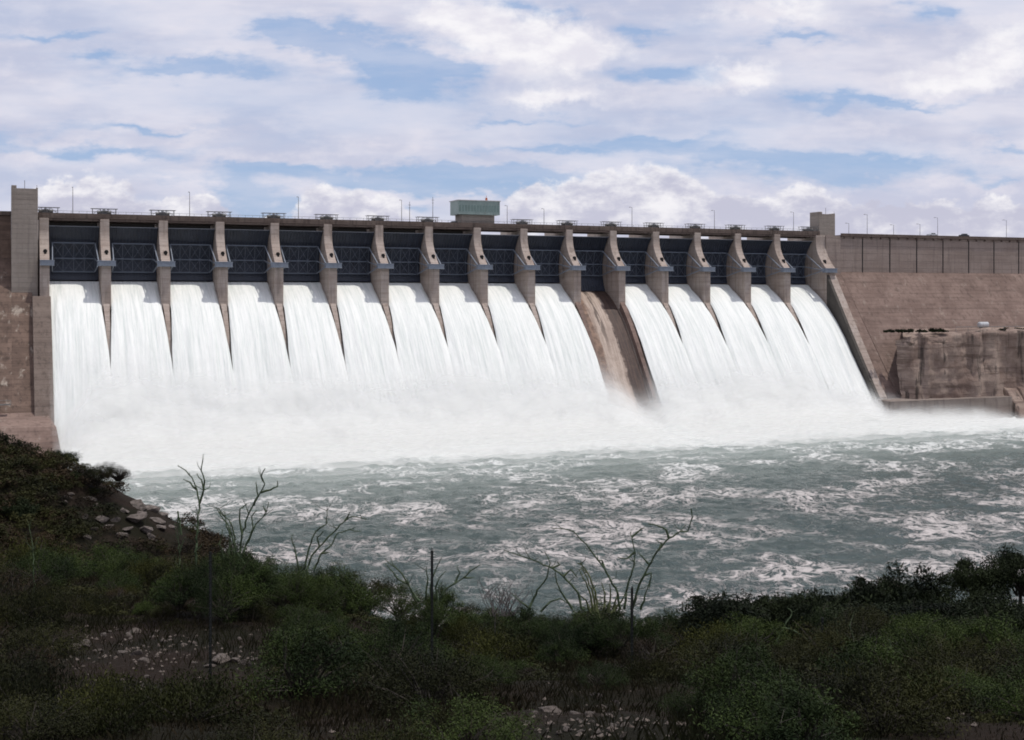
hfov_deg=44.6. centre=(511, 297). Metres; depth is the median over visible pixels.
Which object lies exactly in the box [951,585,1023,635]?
shrub
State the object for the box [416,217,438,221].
gate hoist
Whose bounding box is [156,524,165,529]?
boulder
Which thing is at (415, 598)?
spiny shrub
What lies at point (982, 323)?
storage tank
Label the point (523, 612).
shrub
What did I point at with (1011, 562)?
evergreen shrub
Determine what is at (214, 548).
shrub
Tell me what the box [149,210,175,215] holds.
gate hoist
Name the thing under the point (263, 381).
waterfall
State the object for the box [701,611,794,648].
shrub
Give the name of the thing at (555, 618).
shrub
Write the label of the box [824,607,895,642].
shrub
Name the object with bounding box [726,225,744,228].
gate hoist
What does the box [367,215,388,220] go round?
gate hoist
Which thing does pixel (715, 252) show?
radial gate
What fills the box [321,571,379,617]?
shrub
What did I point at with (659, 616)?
shrub
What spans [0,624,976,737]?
gravel
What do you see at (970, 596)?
shrub
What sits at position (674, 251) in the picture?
radial gate
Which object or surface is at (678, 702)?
shrub
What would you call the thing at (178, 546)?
spiny shrub
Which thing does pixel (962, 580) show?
evergreen shrub
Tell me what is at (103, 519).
boulder
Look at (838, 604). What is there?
shrub
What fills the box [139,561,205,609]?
shrub
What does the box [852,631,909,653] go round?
shrub
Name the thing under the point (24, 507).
shrub
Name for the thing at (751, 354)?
waterfall
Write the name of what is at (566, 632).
shrub
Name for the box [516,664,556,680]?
shrub
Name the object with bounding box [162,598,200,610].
shrub
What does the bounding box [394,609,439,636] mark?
shrub
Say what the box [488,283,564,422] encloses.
waterfall
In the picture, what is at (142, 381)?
waterfall
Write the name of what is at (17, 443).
shrub
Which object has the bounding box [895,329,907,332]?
shrub
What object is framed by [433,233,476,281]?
radial gate
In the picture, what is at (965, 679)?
shrub
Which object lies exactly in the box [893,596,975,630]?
shrub
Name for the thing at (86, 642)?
rock
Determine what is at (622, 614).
shrub
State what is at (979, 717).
undergrowth
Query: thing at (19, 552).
shrub
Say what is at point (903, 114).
sky
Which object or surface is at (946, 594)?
evergreen shrub
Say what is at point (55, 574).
shrub
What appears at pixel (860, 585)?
evergreen shrub
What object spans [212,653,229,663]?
rock
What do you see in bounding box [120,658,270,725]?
shrub
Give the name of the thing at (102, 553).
shrub
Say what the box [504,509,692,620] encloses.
spiny shrub
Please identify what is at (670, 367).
waterfall
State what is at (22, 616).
shrub
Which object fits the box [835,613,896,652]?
spiny shrub
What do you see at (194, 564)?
shrub
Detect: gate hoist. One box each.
[38,207,59,212]
[91,208,117,213]
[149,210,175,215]
[207,211,230,216]
[262,213,286,217]
[314,214,337,219]
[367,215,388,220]
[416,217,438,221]
[510,219,531,223]
[557,220,575,224]
[601,221,620,225]
[644,222,661,226]
[685,224,704,227]
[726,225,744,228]
[765,226,783,229]
[799,226,816,230]
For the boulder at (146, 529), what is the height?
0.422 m
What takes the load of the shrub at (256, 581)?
on the ground at (120, 663)
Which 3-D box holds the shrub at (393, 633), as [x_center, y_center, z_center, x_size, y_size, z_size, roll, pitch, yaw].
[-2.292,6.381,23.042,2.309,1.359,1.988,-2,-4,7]
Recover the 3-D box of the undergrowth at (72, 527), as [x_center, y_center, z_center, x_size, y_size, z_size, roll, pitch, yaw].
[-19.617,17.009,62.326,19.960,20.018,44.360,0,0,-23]
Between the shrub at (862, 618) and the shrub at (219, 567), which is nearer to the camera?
the shrub at (219, 567)
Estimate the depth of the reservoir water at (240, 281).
1474.63 m
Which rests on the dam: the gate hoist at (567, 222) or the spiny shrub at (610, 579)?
the gate hoist at (567, 222)
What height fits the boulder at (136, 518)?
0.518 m
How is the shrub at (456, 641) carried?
on the ground at (120, 663)
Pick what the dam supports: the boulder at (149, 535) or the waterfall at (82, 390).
the waterfall at (82, 390)
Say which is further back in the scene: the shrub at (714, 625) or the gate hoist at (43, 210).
the gate hoist at (43, 210)
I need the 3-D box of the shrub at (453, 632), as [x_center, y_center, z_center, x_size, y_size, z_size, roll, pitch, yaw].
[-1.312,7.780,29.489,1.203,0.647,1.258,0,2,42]
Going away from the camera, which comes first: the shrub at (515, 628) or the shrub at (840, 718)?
the shrub at (840, 718)
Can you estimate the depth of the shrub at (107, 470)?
67.72 m
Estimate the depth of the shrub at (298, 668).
18.02 m
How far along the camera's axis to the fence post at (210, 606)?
20.29 m
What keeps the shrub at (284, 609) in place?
on the ground at (120, 663)
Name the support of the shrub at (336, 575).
on the ground at (120, 663)
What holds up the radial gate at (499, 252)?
attached to the dam
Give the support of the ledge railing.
on the cliff
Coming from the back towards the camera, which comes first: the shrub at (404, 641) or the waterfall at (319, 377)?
the waterfall at (319, 377)
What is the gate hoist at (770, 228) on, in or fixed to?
on the dam
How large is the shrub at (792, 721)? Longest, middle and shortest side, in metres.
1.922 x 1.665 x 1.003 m
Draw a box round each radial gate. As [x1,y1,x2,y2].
[49,225,99,279]
[109,227,158,280]
[168,228,215,280]
[224,229,271,280]
[279,230,325,280]
[332,231,377,281]
[383,232,428,281]
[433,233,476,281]
[481,234,524,281]
[528,235,570,282]
[573,236,614,290]
[617,237,657,282]
[659,238,700,282]
[701,239,740,282]
[741,240,781,283]
[780,240,824,283]
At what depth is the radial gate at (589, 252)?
472.91 m
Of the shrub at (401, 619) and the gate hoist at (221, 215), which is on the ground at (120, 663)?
the shrub at (401, 619)
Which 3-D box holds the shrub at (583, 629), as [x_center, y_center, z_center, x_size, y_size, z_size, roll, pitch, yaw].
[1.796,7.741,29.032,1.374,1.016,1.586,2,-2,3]
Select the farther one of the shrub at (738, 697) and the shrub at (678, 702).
the shrub at (678, 702)
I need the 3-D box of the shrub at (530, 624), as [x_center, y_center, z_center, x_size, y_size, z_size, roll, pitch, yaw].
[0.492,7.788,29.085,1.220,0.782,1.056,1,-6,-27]
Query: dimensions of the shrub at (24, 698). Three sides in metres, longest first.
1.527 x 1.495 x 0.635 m
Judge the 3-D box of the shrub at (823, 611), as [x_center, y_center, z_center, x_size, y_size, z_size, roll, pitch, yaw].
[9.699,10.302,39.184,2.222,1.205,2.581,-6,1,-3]
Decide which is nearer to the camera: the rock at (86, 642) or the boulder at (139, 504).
the rock at (86, 642)
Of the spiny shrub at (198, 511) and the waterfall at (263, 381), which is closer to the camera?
the spiny shrub at (198, 511)
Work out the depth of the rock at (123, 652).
23.54 m
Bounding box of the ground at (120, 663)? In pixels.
[0,449,1023,739]
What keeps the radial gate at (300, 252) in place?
attached to the dam
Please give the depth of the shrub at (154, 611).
28.67 m
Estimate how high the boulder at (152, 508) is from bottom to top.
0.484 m
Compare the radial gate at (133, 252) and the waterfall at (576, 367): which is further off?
the waterfall at (576, 367)
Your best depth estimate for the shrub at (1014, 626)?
33.38 m
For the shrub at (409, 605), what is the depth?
39.85 m
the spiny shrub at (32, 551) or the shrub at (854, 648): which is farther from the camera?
the spiny shrub at (32, 551)
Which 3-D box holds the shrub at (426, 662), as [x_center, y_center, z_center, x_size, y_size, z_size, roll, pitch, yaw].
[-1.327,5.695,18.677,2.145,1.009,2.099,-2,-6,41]
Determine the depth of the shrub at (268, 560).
40.10 m
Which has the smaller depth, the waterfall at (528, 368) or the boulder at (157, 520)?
the boulder at (157, 520)
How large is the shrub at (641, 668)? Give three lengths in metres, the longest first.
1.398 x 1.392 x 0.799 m
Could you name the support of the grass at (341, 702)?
on the ground at (120, 663)
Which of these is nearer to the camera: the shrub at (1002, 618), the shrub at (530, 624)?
the shrub at (530, 624)
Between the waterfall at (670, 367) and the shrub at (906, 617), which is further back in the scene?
the waterfall at (670, 367)
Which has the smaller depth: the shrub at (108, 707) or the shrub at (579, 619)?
the shrub at (108, 707)
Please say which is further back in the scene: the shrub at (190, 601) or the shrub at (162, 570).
the shrub at (162, 570)
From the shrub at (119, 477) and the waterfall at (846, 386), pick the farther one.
the waterfall at (846, 386)
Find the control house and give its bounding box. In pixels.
[449,198,500,222]
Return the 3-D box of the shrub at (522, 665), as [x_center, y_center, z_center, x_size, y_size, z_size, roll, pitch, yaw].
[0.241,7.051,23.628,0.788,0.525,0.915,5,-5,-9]
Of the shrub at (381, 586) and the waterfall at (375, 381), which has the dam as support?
the waterfall at (375, 381)
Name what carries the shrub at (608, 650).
on the ground at (120, 663)
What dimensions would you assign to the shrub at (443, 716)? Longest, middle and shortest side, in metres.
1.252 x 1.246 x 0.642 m
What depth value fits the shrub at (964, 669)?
19.80 m
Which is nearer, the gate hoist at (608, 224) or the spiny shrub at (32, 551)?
the spiny shrub at (32, 551)
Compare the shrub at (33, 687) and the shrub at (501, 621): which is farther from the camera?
the shrub at (501, 621)
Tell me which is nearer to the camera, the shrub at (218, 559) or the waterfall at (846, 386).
the shrub at (218, 559)
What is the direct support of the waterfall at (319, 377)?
on the dam
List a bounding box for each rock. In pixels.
[79,639,90,647]
[117,650,127,654]
[129,628,140,632]
[131,650,141,654]
[138,657,150,661]
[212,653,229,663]
[229,658,239,662]
[238,659,249,664]
[538,706,561,712]
[563,726,572,731]
[618,722,629,726]
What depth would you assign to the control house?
450.63 m
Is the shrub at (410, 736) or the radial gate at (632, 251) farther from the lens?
the radial gate at (632, 251)
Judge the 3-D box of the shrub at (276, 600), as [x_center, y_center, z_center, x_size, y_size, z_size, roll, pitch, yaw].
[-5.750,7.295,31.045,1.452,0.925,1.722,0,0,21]
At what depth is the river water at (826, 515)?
272.07 m
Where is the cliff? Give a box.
[895,327,1023,398]
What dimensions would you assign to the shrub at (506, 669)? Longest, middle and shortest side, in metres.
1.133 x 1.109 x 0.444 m
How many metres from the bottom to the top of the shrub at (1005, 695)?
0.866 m
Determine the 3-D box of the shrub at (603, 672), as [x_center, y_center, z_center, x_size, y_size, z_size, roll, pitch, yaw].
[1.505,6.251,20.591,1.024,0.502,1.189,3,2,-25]
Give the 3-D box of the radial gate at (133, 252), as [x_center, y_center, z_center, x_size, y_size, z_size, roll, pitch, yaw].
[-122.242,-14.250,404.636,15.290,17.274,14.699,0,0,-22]
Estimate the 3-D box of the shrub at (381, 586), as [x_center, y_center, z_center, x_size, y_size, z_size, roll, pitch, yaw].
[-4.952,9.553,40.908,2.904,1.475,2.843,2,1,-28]
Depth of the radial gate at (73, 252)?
402.85 m
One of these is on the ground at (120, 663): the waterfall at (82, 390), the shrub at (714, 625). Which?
the shrub at (714, 625)
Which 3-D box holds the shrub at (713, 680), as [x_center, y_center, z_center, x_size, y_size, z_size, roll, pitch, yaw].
[2.877,4.872,15.521,1.566,1.130,1.808,4,1,5]
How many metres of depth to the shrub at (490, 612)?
40.16 m
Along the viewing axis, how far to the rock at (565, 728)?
14.28 m
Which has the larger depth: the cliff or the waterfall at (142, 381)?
the cliff
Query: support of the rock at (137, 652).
on the ground at (120, 663)
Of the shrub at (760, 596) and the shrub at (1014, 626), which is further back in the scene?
the shrub at (760, 596)
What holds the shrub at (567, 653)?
on the ground at (120, 663)
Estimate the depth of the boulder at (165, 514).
71.49 m
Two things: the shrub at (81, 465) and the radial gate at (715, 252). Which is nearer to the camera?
the shrub at (81, 465)
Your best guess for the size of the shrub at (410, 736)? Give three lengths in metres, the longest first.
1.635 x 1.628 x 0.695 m
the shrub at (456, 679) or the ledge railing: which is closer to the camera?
the shrub at (456, 679)
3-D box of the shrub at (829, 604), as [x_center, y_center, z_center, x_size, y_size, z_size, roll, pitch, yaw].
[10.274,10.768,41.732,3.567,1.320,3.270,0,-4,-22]
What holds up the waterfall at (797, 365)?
on the dam
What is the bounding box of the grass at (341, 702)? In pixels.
[0,570,1023,739]
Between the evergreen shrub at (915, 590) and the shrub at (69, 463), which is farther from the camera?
the shrub at (69, 463)
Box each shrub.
[0,496,40,517]
[0,533,79,575]
[0,559,32,596]
[0,565,57,603]
[0,572,75,632]
[0,633,49,697]
[0,634,97,714]
[0,687,56,730]
[0,688,102,739]
[2,617,96,660]
[2,641,63,686]
[3,574,77,614]
[4,544,79,588]
[9,439,32,453]
[13,547,95,578]
[23,455,45,472]
[25,518,38,587]
[39,450,61,465]
[42,663,166,739]
[45,459,81,468]
[48,666,158,721]
[53,448,82,463]
[66,462,94,473]
[69,558,102,575]
[72,538,146,577]
[80,468,105,482]
[92,462,118,477]
[92,548,166,577]
[100,586,136,601]
[101,465,136,481]
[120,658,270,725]
[133,599,164,614]
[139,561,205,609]
[145,603,178,617]
[147,548,224,583]
[157,557,224,598]
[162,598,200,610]
[175,524,185,573]
[176,454,210,597]
[178,559,238,605]
[186,569,262,623]
[194,547,277,599]
[198,536,226,551]
[199,536,261,573]
[207,468,277,607]
[222,556,282,603]
[226,597,279,622]
[229,618,375,706]
[256,549,301,581]
[257,572,306,610]
[267,565,329,605]
[268,611,323,649]
[271,602,315,623]
[273,561,325,580]
[283,571,345,611]
[291,503,364,600]
[308,560,361,591]
[316,706,458,739]
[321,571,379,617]
[333,609,451,671]
[334,568,399,613]
[347,590,381,614]
[354,643,504,718]
[355,642,481,705]
[372,583,428,616]
[375,631,427,653]
[381,608,426,639]
[384,685,559,739]
[385,557,479,644]
[390,697,490,739]
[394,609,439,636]
[406,600,463,637]
[413,580,465,617]
[423,619,503,650]
[436,611,480,643]
[442,606,490,644]
[447,598,487,616]
[455,616,545,663]
[467,604,500,623]
[475,605,515,621]
[476,574,533,632]
[476,608,508,632]
[481,660,523,678]
[488,611,542,632]
[491,616,544,648]
[499,603,557,637]
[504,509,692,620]
[507,658,543,672]
[514,617,551,649]
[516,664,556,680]
[533,634,594,665]
[534,610,572,636]
[536,619,581,651]
[541,622,615,656]
[544,612,572,626]
[553,614,588,631]
[554,629,655,660]
[558,606,635,641]
[560,596,636,636]
[561,612,616,653]
[568,601,603,622]
[573,658,631,689]
[577,555,624,650]
[592,613,649,649]
[606,635,686,671]
[620,643,691,680]
[625,611,680,651]
[643,608,685,634]
[648,679,715,717]
[659,606,694,629]
[659,617,712,642]
[670,589,777,639]
[673,616,756,652]
[680,648,791,726]
[688,670,862,739]
[698,666,836,739]
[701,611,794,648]
[707,588,792,638]
[713,632,818,695]
[755,593,818,637]
[756,591,818,625]
[766,586,827,634]
[772,606,816,643]
[780,613,892,664]
[787,697,874,738]
[789,604,841,638]
[793,586,887,607]
[800,599,859,632]
[802,650,979,739]
[812,629,932,694]
[815,649,961,716]
[824,600,900,635]
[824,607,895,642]
[828,599,851,610]
[835,573,903,604]
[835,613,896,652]
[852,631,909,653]
[874,614,964,662]
[876,559,953,609]
[884,608,973,647]
[886,612,961,643]
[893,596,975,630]
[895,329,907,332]
[901,587,957,605]
[906,651,1017,692]
[923,661,1002,701]
[935,557,1013,600]
[938,611,1023,655]
[943,584,1007,615]
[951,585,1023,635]
[955,610,1023,648]
[961,589,1023,611]
[962,650,1023,720]
[974,542,1023,603]
[1003,618,1023,638]
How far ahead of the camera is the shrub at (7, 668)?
18.69 m
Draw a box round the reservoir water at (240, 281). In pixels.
[50,280,628,283]
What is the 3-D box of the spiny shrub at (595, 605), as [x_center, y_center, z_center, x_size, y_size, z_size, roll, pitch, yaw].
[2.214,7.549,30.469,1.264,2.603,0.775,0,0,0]
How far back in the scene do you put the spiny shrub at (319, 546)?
33.12 m
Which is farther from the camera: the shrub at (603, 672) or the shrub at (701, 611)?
the shrub at (701, 611)
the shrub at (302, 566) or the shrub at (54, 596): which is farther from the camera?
the shrub at (302, 566)
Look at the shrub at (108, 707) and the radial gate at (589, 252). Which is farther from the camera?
the radial gate at (589, 252)
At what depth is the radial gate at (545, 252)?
465.94 m
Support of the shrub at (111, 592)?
on the ground at (120, 663)
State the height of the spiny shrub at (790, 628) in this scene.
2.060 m
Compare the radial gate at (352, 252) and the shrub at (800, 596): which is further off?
the radial gate at (352, 252)
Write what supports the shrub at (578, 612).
on the ground at (120, 663)
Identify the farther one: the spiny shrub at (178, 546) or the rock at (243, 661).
the spiny shrub at (178, 546)
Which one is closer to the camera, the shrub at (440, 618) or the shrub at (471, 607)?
the shrub at (440, 618)
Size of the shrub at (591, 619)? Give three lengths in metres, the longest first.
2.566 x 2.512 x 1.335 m
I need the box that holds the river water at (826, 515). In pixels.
[61,417,1023,626]
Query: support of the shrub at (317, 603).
on the ground at (120, 663)
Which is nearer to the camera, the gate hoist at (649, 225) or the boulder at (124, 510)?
the boulder at (124, 510)
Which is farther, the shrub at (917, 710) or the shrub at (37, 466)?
the shrub at (37, 466)
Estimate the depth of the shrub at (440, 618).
29.41 m
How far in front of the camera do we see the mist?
390.84 m
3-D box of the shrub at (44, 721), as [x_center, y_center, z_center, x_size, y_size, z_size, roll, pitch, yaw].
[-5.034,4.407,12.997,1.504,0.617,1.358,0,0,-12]
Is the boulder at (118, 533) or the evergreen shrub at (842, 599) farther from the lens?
the boulder at (118, 533)
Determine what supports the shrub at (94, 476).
on the ground at (120, 663)
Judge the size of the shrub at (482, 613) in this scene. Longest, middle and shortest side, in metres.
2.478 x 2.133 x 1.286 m
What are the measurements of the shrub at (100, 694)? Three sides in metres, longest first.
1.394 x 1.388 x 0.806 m
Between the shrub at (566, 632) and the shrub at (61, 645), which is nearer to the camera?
the shrub at (61, 645)
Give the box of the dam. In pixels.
[0,180,1023,452]
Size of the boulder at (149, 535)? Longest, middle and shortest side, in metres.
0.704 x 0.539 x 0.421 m
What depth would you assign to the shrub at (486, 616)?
37.76 m
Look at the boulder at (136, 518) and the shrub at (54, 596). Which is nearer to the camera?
the shrub at (54, 596)
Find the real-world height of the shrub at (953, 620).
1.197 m
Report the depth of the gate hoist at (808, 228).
506.39 m
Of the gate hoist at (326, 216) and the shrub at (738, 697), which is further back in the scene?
the gate hoist at (326, 216)
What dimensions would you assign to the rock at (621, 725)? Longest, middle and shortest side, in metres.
0.153 x 0.126 x 0.097 m
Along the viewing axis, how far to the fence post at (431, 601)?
21.84 m
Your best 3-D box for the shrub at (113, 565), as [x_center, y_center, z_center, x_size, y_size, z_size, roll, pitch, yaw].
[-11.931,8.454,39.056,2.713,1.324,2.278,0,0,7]
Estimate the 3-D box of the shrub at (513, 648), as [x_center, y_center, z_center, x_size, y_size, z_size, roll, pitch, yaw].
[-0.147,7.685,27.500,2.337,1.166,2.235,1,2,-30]
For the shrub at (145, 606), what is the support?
on the ground at (120, 663)
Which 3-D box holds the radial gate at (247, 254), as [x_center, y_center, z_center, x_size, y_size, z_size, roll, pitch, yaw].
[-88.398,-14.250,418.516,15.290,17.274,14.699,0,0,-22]
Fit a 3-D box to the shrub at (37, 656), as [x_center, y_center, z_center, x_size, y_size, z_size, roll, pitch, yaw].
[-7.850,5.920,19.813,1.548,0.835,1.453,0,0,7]
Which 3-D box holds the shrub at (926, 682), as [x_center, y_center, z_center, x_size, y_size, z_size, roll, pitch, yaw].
[5.050,5.210,16.562,1.938,0.944,1.854,-2,1,20]
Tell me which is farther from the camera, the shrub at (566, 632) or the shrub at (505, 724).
the shrub at (566, 632)
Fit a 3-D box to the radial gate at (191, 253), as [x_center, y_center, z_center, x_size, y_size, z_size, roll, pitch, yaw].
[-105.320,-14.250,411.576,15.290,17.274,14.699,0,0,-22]
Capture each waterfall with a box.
[50,281,113,451]
[111,281,177,427]
[171,282,238,429]
[228,282,298,429]
[283,282,354,433]
[337,283,410,420]
[389,283,462,420]
[439,283,516,422]
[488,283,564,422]
[535,283,611,419]
[625,284,704,412]
[669,284,745,410]
[710,284,789,409]
[751,284,834,408]
[791,285,878,413]
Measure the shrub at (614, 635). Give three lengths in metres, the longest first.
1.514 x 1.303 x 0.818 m
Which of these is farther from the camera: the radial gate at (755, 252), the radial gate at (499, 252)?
the radial gate at (755, 252)
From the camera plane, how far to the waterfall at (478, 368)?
425.79 m
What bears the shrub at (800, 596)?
on the ground at (120, 663)
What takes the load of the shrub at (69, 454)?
on the ground at (120, 663)
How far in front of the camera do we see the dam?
457.64 m
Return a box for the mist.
[86,389,1023,478]
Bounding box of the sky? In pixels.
[0,0,1023,240]
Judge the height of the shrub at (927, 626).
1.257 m
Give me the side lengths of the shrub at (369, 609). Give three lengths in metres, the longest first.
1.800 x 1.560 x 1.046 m
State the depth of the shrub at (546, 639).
28.85 m
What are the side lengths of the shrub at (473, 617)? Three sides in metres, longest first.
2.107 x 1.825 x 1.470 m
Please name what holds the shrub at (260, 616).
on the ground at (120, 663)
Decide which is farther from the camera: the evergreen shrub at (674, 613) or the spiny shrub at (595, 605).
the evergreen shrub at (674, 613)
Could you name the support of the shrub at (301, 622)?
on the ground at (120, 663)
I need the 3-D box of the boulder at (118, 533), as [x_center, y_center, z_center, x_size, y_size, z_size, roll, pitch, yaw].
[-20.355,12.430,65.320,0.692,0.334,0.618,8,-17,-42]
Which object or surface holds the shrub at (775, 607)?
on the ground at (120, 663)
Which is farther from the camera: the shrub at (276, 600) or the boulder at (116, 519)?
the boulder at (116, 519)
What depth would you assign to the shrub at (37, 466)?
67.68 m
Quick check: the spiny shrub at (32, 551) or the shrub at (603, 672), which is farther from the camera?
the spiny shrub at (32, 551)
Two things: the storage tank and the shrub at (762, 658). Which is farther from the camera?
the storage tank
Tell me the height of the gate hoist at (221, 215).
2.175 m
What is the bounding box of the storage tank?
[977,322,988,327]
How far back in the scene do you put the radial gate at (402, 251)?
444.91 m
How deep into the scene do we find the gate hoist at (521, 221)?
458.61 m
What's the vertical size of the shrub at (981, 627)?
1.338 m
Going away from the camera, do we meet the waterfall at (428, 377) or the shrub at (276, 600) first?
the shrub at (276, 600)
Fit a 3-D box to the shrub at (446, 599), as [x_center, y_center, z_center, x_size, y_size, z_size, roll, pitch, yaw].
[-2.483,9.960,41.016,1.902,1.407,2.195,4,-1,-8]
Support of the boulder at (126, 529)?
on the ground at (120, 663)
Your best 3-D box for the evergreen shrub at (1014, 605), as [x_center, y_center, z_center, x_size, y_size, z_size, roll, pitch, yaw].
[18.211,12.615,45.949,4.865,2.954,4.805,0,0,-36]
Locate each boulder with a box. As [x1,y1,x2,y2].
[95,515,108,522]
[110,517,120,521]
[116,532,127,537]
[120,508,129,512]
[122,526,132,531]
[126,513,146,522]
[130,499,147,510]
[139,526,152,532]
[145,505,160,511]
[147,533,156,540]
[150,517,165,524]
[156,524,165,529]
[158,511,167,517]
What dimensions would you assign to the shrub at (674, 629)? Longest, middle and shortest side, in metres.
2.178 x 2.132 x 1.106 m
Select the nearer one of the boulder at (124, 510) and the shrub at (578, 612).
the shrub at (578, 612)
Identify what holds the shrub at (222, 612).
on the ground at (120, 663)
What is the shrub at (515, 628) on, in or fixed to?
on the ground at (120, 663)
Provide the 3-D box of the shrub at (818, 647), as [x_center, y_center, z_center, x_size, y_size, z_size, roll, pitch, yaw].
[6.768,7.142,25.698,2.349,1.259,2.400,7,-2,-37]
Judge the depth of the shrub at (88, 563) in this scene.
40.53 m
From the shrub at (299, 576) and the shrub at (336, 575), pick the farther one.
the shrub at (336, 575)
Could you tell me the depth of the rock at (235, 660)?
22.61 m
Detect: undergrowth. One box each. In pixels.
[0,431,247,570]
[0,567,1023,726]
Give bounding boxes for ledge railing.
[977,326,1023,328]
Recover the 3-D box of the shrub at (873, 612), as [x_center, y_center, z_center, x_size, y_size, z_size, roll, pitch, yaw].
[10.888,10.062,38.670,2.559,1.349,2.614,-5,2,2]
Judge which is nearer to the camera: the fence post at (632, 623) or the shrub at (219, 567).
the fence post at (632, 623)
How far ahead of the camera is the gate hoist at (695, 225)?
486.56 m
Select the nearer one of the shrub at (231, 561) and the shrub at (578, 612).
the shrub at (231, 561)
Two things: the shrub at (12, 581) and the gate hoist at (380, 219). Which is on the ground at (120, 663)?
the shrub at (12, 581)
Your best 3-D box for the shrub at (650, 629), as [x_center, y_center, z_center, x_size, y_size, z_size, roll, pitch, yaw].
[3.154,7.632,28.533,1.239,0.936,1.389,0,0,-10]
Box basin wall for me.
[878,387,1023,418]
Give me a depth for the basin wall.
477.26 m
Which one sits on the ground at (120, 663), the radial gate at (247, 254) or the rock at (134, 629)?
the rock at (134, 629)
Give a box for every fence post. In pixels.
[209,552,211,683]
[431,548,432,665]
[631,587,632,674]
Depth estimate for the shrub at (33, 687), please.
17.12 m
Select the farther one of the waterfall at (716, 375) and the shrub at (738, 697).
the waterfall at (716, 375)
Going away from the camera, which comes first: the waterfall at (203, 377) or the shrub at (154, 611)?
the shrub at (154, 611)
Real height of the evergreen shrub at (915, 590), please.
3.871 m
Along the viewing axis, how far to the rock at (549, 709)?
15.89 m
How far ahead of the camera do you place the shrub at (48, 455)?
70.01 m
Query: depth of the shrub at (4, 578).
31.41 m
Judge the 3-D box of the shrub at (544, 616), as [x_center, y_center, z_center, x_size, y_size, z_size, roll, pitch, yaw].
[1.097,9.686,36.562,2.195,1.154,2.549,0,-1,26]
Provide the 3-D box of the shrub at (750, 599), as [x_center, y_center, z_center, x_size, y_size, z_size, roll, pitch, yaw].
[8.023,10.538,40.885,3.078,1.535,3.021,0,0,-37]
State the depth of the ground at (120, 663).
22.18 m
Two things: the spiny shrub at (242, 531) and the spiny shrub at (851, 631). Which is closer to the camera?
the spiny shrub at (851, 631)
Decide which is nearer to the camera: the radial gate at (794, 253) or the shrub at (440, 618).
the shrub at (440, 618)
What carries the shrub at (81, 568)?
on the ground at (120, 663)
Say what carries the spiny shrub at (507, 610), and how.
on the ground at (120, 663)
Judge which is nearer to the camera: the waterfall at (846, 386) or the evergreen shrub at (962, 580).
the evergreen shrub at (962, 580)
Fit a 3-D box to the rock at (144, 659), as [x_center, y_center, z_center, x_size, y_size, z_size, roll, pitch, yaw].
[-6.722,6.633,22.855,0.220,0.105,0.115,0,0,-18]
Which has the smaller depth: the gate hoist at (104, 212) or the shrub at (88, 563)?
the shrub at (88, 563)
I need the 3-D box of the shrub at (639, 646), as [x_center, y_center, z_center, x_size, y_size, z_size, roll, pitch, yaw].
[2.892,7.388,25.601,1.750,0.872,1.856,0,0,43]
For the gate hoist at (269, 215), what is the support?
on the dam

